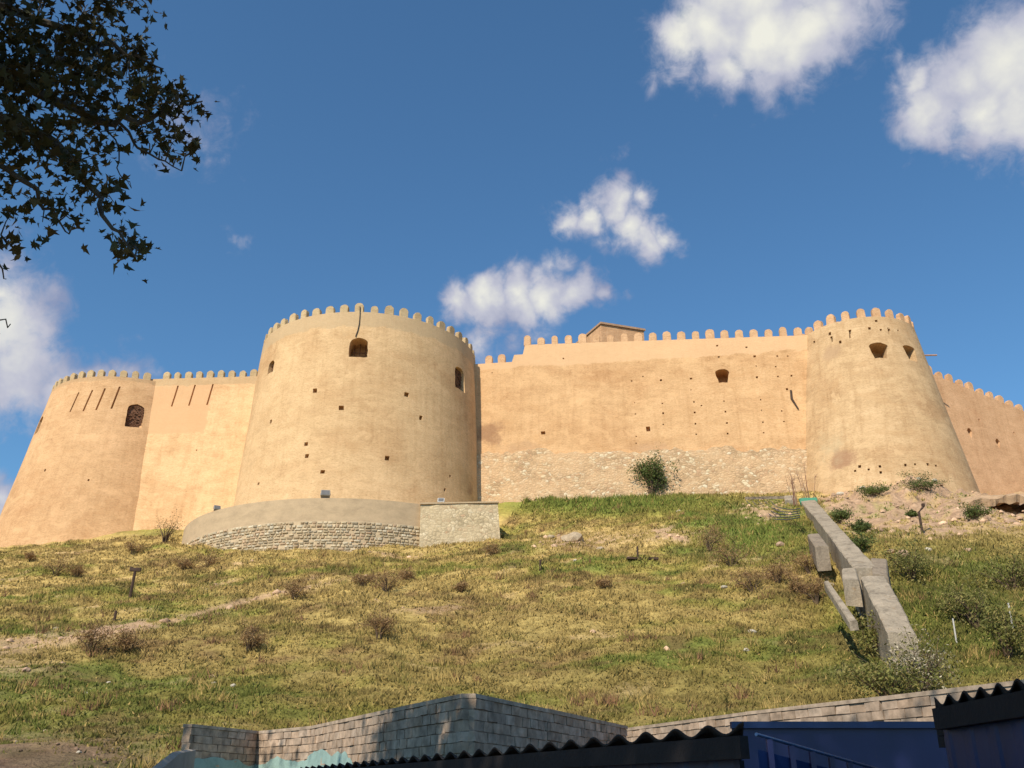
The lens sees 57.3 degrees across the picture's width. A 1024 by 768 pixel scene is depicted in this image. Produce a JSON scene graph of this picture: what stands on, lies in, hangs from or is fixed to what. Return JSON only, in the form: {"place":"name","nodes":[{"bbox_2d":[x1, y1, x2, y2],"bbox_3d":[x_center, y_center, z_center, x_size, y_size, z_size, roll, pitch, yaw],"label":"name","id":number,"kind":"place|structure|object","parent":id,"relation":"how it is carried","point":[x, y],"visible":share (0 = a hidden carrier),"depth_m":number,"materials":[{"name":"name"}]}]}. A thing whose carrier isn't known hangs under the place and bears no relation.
{"place":"outdoors","nodes":[
{"label":"outdoors","id":0,"kind":"place"},
{"bbox_2d":[0,475,1023,767],"bbox_3d":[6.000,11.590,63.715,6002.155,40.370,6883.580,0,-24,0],"label":"hill","id":1,"kind":"structure","parent":0,"point":[36,757],"depth_m":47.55,"materials":[{"name":"green plant"}]},
{"bbox_2d":[22,667,30,671],"bbox_3d":[-20.871,12.294,40.306,0.376,0.271,0.358,21,-31,-39],"label":"rock","id":2,"kind":"object","parent":1,"relation":"on","point":[27,669],"visible":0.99,"depth_m":40.19,"materials":[{"name":"stone"}]},
{"bbox_2d":[24,551,40,561],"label":"dry shrub","id":3,"kind":"object","parent":1,"relation":"on","point":[29,556],"visible":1,"depth_m":86.32,"materials":[{"name":"brown plant"}]},
{"bbox_2d":[37,551,81,575],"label":"dry shrub","id":4,"kind":"object","parent":1,"relation":"on","point":[62,563],"visible":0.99,"depth_m":77.04,"materials":[{"name":"brown plant"}]},
{"bbox_2d":[68,563,88,576],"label":"dry shrub","id":5,"kind":"object","parent":1,"relation":"on","point":[77,573],"visible":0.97,"depth_m":77.66,"materials":[{"name":"brown plant"}]},
{"bbox_2d":[63,609,117,651],"bbox_3d":[-20.287,11.977,45.475,2.550,2.294,1.699,-5,-24,12],"label":"dry shrub","id":6,"kind":"object","parent":1,"relation":"on","point":[89,635],"visible":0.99,"depth_m":45.19,"materials":[{"name":"brown plant"}]},
{"bbox_2d":[0,0,218,327],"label":"plane tree","id":7,"kind":"object","parent":1,"relation":"on","point":[17,75],"visible":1,"depth_m":10.81,"materials":[{"name":"green plant"}]},
{"bbox_2d":[107,622,154,652],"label":"dry shrub","id":8,"kind":"object","parent":1,"relation":"on","point":[126,640],"visible":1,"depth_m":45.06,"materials":[{"name":"brown plant"}]},
{"bbox_2d":[123,539,146,554],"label":"dry shrub","id":9,"kind":"object","parent":1,"relation":"on","point":[130,543],"visible":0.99,"depth_m":87.01,"materials":[{"name":"brown plant"}]},
{"bbox_2d":[129,567,140,597],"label":"post","id":10,"kind":"object","parent":1,"relation":"on","point":[134,570],"visible":0.85,"depth_m":67.16,"materials":[{"name":"wood"}]},
{"bbox_2d":[146,505,184,542],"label":"bare shrub","id":11,"kind":"object","parent":1,"relation":"on","point":[166,536],"visible":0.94,"depth_m":96.59,"materials":[{"name":"brown plant"}]},
{"bbox_2d":[152,749,195,767],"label":"buttress","id":12,"kind":"structure","parent":1,"relation":"on","point":[182,759],"depth_m":13.75,"materials":[{"name":"blue paint"}]},
{"bbox_2d":[174,557,193,569],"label":"dry shrub","id":13,"kind":"object","parent":1,"relation":"on","point":[187,563],"visible":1,"depth_m":78.58,"materials":[{"name":"brown plant"}]},
{"bbox_2d":[190,548,223,567],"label":"dry shrub","id":14,"kind":"object","parent":1,"relation":"on","point":[212,559],"visible":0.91,"depth_m":78.18,"materials":[{"name":"brown plant"}]},
{"bbox_2d":[236,616,269,651],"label":"dry shrub","id":15,"kind":"object","parent":1,"relation":"on","point":[254,642],"visible":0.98,"depth_m":45.69,"materials":[{"name":"brown plant"}]},
{"bbox_2d":[278,578,310,599],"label":"dry shrub","id":16,"kind":"object","parent":1,"relation":"on","point":[291,591],"visible":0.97,"depth_m":60.03,"materials":[{"name":"brown plant"}]},
{"bbox_2d":[182,498,420,551],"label":"terrace wall","id":17,"kind":"structure","parent":1,"relation":"on","point":[346,524],"depth_m":84.81,"materials":[{"name":"stone"}]},
{"bbox_2d":[213,505,220,510],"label":"floodlight","id":18,"kind":"object","parent":17,"relation":"on","point":[216,507],"visible":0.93,"depth_m":88.99,"materials":[{"name":"grey metal"}]},
{"bbox_2d":[320,490,330,497],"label":"floodlight","id":19,"kind":"object","parent":17,"relation":"on","point":[325,493],"visible":1,"depth_m":85.21,"materials":[{"name":"grey metal"}]},
{"bbox_2d":[344,565,376,586],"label":"dry shrub","id":20,"kind":"object","parent":1,"relation":"on","point":[357,577],"visible":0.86,"depth_m":62.95,"materials":[{"name":"brown plant"}]},
{"bbox_2d":[353,599,398,639],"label":"dry shrub","id":21,"kind":"object","parent":1,"relation":"on","point":[384,624],"visible":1,"depth_m":47.51,"materials":[{"name":"brown plant"}]},
{"bbox_2d":[361,557,410,591],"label":"dry shrub","id":22,"kind":"object","parent":1,"relation":"on","point":[386,581],"visible":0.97,"depth_m":60.80,"materials":[{"name":"brown plant"}]},
{"bbox_2d":[181,693,627,767],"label":"block wall","id":23,"kind":"structure","parent":1,"relation":"on","point":[458,724],"depth_m":16.45,"materials":[{"name":"concrete"}]},
{"bbox_2d":[393,565,416,579],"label":"dry shrub","id":24,"kind":"object","parent":1,"relation":"on","point":[407,573],"visible":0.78,"depth_m":63.72,"materials":[{"name":"brown plant"}]},
{"bbox_2d":[419,501,499,547],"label":"corner bastion","id":25,"kind":"object","parent":1,"relation":"on","point":[448,522],"visible":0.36,"depth_m":86.09,"materials":[{"name":"beige stone"}]},
{"bbox_2d":[437,498,444,502],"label":"floodlight","id":26,"kind":"object","parent":25,"relation":"on","point":[441,500],"visible":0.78,"depth_m":87.50,"materials":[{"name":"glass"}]},
{"bbox_2d":[450,578,468,592],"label":"dry shrub","id":27,"kind":"object","parent":1,"relation":"on","point":[461,587],"visible":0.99,"depth_m":59.48,"materials":[{"name":"brown plant"}]},
{"bbox_2d":[478,540,502,554],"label":"dry shrub","id":28,"kind":"object","parent":1,"relation":"on","point":[494,549],"visible":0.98,"depth_m":74.74,"materials":[{"name":"brown plant"}]},
{"bbox_2d":[0,303,1023,546],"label":"castle","id":29,"kind":"structure","parent":1,"relation":"on","point":[374,404],"depth_m":101.21,"materials":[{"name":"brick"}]},
{"bbox_2d":[576,322,645,342],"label":"brick building","id":30,"kind":"structure","parent":29,"relation":"on","point":[603,330],"depth_m":119.62,"materials":[{"name":"brick"}]},
{"bbox_2d":[3,477,1023,767],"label":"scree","id":31,"kind":"structure","parent":1,"relation":"on","point":[615,539],"depth_m":72.72,"materials":[{"name":"stone"}]},
{"bbox_2d":[561,532,583,541],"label":"rock","id":32,"kind":"object","parent":1,"relation":"on","point":[574,536],"visible":0.66,"depth_m":81.36,"materials":[{"name":"stone"}]},
{"bbox_2d":[595,574,612,588],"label":"dry shrub","id":33,"kind":"object","parent":1,"relation":"on","point":[603,583],"visible":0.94,"depth_m":56.41,"materials":[{"name":"brown plant"}]},
{"bbox_2d":[626,546,658,559],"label":"post","id":34,"kind":"object","parent":1,"relation":"on","point":[634,558],"visible":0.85,"depth_m":65.72,"materials":[{"name":"metal"}]},
{"bbox_2d":[625,442,679,494],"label":"green shrub","id":35,"kind":"object","parent":1,"relation":"on","point":[655,469],"visible":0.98,"depth_m":97.95,"materials":[{"name":"green plant"}]},
{"bbox_2d":[692,516,732,550],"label":"dry shrub","id":36,"kind":"object","parent":1,"relation":"on","point":[709,539],"visible":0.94,"depth_m":70.16,"materials":[{"name":"brown plant"}]},
{"bbox_2d":[702,534,766,566],"bbox_3d":[14.953,11.140,63.531,4.557,2.698,4.082,0,-24,0],"label":"dry shrub","id":37,"kind":"object","parent":1,"relation":"on","point":[725,554],"visible":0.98,"depth_m":63.41,"materials":[{"name":"brown plant"}]},
{"bbox_2d":[721,554,780,591],"bbox_3d":[13.870,11.184,54.828,3.460,2.308,3.499,20,-31,-38],"label":"dry shrub","id":38,"kind":"object","parent":1,"relation":"on","point":[747,579],"visible":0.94,"depth_m":54.63,"materials":[{"name":"brown plant"}]},
{"bbox_2d":[745,495,799,519],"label":"concrete ledge","id":39,"kind":"object","parent":1,"relation":"on","point":[788,498],"visible":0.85,"depth_m":90.14,"materials":[{"name":"concrete"}]},
{"bbox_2d":[757,548,796,582],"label":"dry shrub","id":40,"kind":"object","parent":1,"relation":"on","point":[774,566],"visible":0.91,"depth_m":56.03,"materials":[{"name":"brown plant"}]},
{"bbox_2d":[776,541,783,546],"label":"rock","id":41,"kind":"object","parent":1,"relation":"on","point":[779,543],"visible":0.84,"depth_m":67.86,"materials":[{"name":"stone"}]},
{"bbox_2d":[785,471,797,505],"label":"bare sapling","id":42,"kind":"object","parent":1,"relation":"on","point":[793,499],"visible":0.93,"depth_m":87.83,"materials":[{"name":"brown plant"}]},
{"bbox_2d":[783,572,810,591],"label":"dry shrub","id":43,"kind":"object","parent":1,"relation":"on","point":[795,583],"visible":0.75,"depth_m":53.88,"materials":[{"name":"brown plant"}]},
{"bbox_2d":[794,461,816,497],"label":"bare sapling","id":44,"kind":"object","parent":1,"relation":"on","point":[806,484],"visible":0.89,"depth_m":91.29,"materials":[{"name":"brown plant"}]},
{"bbox_2d":[782,547,830,573],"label":"dry shrub","id":45,"kind":"object","parent":1,"relation":"on","point":[800,561],"visible":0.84,"depth_m":58.23,"materials":[{"name":"brown plant"}]},
{"bbox_2d":[791,572,834,603],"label":"dry shrub","id":46,"kind":"object","parent":1,"relation":"on","point":[815,591],"visible":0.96,"depth_m":52.30,"materials":[{"name":"brown plant"}]},
{"bbox_2d":[755,733,876,767],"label":"blue railing","id":47,"kind":"object","parent":1,"relation":"on","point":[769,758],"visible":1,"depth_m":4.88,"materials":[{"name":"metal"}]},
{"bbox_2d":[626,679,1023,741],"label":"block wall","id":48,"kind":"structure","parent":1,"relation":"on","point":[916,706],"depth_m":15.71,"materials":[{"name":"concrete"}]},
{"bbox_2d":[730,721,948,767],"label":"navy panel fence","id":49,"kind":"object","parent":1,"relation":"on","point":[896,744],"visible":0.66,"depth_m":9.02,"materials":[{"name":"metal"}]},
{"bbox_2d":[829,505,854,523],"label":"leafy bush","id":50,"kind":"object","parent":1,"relation":"on","point":[839,516],"visible":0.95,"depth_m":73.50,"materials":[{"name":"green plant"}]},
{"bbox_2d":[843,518,872,532],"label":"leafy bush","id":51,"kind":"object","parent":1,"relation":"on","point":[862,525],"visible":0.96,"depth_m":70.90,"materials":[{"name":"green plant"}]},
{"bbox_2d":[799,497,920,681],"bbox_3d":[22.075,12.107,63.478,3.780,23.654,49.885,-7,-25,14],"label":"concrete channel","id":52,"kind":"object","parent":1,"relation":"on","point":[866,581],"visible":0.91,"depth_m":46.26,"materials":[{"name":"grey concrete"}]},
{"bbox_2d":[847,528,880,550],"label":"leafy bush","id":53,"kind":"object","parent":1,"relation":"on","point":[862,544],"visible":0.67,"depth_m":61.39,"materials":[{"name":"green plant"}]},
{"bbox_2d":[852,481,895,496],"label":"leafy bush","id":54,"kind":"object","parent":1,"relation":"on","point":[870,490],"visible":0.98,"depth_m":85.26,"materials":[{"name":"green plant"}]},
{"bbox_2d":[837,610,931,655],"bbox_3d":[16.201,11.025,41.692,3.353,2.522,3.590,13,-27,-28],"label":"leafy bush","id":55,"kind":"object","parent":1,"relation":"on","point":[871,635],"visible":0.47,"depth_m":41.57,"materials":[{"name":"green plant"}]},
{"bbox_2d":[823,632,961,697],"bbox_3d":[13.764,10.659,34.760,4.854,3.183,4.694,15,-28,-30],"label":"leafy bush","id":56,"kind":"object","parent":1,"relation":"on","point":[874,676],"visible":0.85,"depth_m":34.12,"materials":[{"name":"green plant"}]},
{"bbox_2d":[870,524,938,579],"bbox_3d":[23.109,10.200,55.702,4.894,3.336,4.565,0,-24,0],"label":"leafy bush","id":57,"kind":"object","parent":1,"relation":"on","point":[910,563],"visible":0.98,"depth_m":55.10,"materials":[{"name":"green plant"}]},
{"bbox_2d":[904,508,917,516],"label":"leafy bush","id":58,"kind":"object","parent":1,"relation":"on","point":[912,513],"visible":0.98,"depth_m":75.49,"materials":[{"name":"green plant"}]},
{"bbox_2d":[918,503,924,532],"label":"post","id":59,"kind":"object","parent":1,"relation":"on","point":[919,514],"visible":0.83,"depth_m":67.39,"materials":[{"name":"wood"}]},
{"bbox_2d":[879,621,967,691],"bbox_3d":[15.481,10.758,36.086,3.938,3.179,3.292,0,-24,0],"label":"flowering bush","id":60,"kind":"object","parent":1,"relation":"on","point":[934,657],"visible":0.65,"depth_m":35.65,"materials":[{"name":"green plant"}]},
{"bbox_2d":[897,470,952,490],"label":"leafy bush","id":61,"kind":"object","parent":1,"relation":"on","point":[917,483],"visible":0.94,"depth_m":86.54,"materials":[{"name":"green plant"}]},
{"bbox_2d":[952,618,956,641],"bbox_3d":[20.610,11.637,43.606,0.112,1.445,0.080,0,-24,0],"label":"post","id":62,"kind":"object","parent":1,"relation":"on","point":[954,629],"visible":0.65,"depth_m":43.68,"materials":[{"name":"white"}]},
{"bbox_2d":[905,562,1006,629],"bbox_3d":[21.844,10.267,45.565,4.292,3.458,4.340,0,-24,0],"label":"leafy bush","id":63,"kind":"object","parent":1,"relation":"on","point":[960,599],"visible":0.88,"depth_m":45.51,"materials":[{"name":"green plant"}]},
{"bbox_2d":[958,500,998,520],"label":"leafy bush","id":64,"kind":"object","parent":1,"relation":"on","point":[972,513],"visible":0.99,"depth_m":73.30,"materials":[{"name":"green plant"}]},
{"bbox_2d":[958,540,1023,591],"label":"leafy bush","id":65,"kind":"object","parent":1,"relation":"on","point":[1013,582],"visible":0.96,"depth_m":51.85,"materials":[{"name":"green plant"}]},
{"bbox_2d":[961,493,1023,507],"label":"earth ledge","id":66,"kind":"object","parent":1,"relation":"on","point":[998,500],"visible":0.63,"depth_m":82.45,"materials":[{"name":"soil"}]},
{"bbox_2d":[969,594,1023,659],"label":"leafy bush","id":67,"kind":"object","parent":1,"relation":"on","point":[1012,635],"visible":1,"depth_m":40.48,"materials":[{"name":"green plant"}]},
{"bbox_2d":[0,0,1023,514],"label":"sky","id":68,"kind":"structure","parent":0,"point":[498,172],"materials":[{"name":"blue"}]},
{"bbox_2d":[300,722,749,767],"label":"blue shed","id":69,"kind":"structure","parent":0,"point":[708,746],"depth_m":6.34,"materials":[{"name":"paint"}]},
{"bbox_2d":[932,678,1023,767],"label":"blue shed","id":70,"kind":"structure","parent":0,"point":[982,728],"depth_m":5.13,"materials":[{"name":"paint"}]}
]}

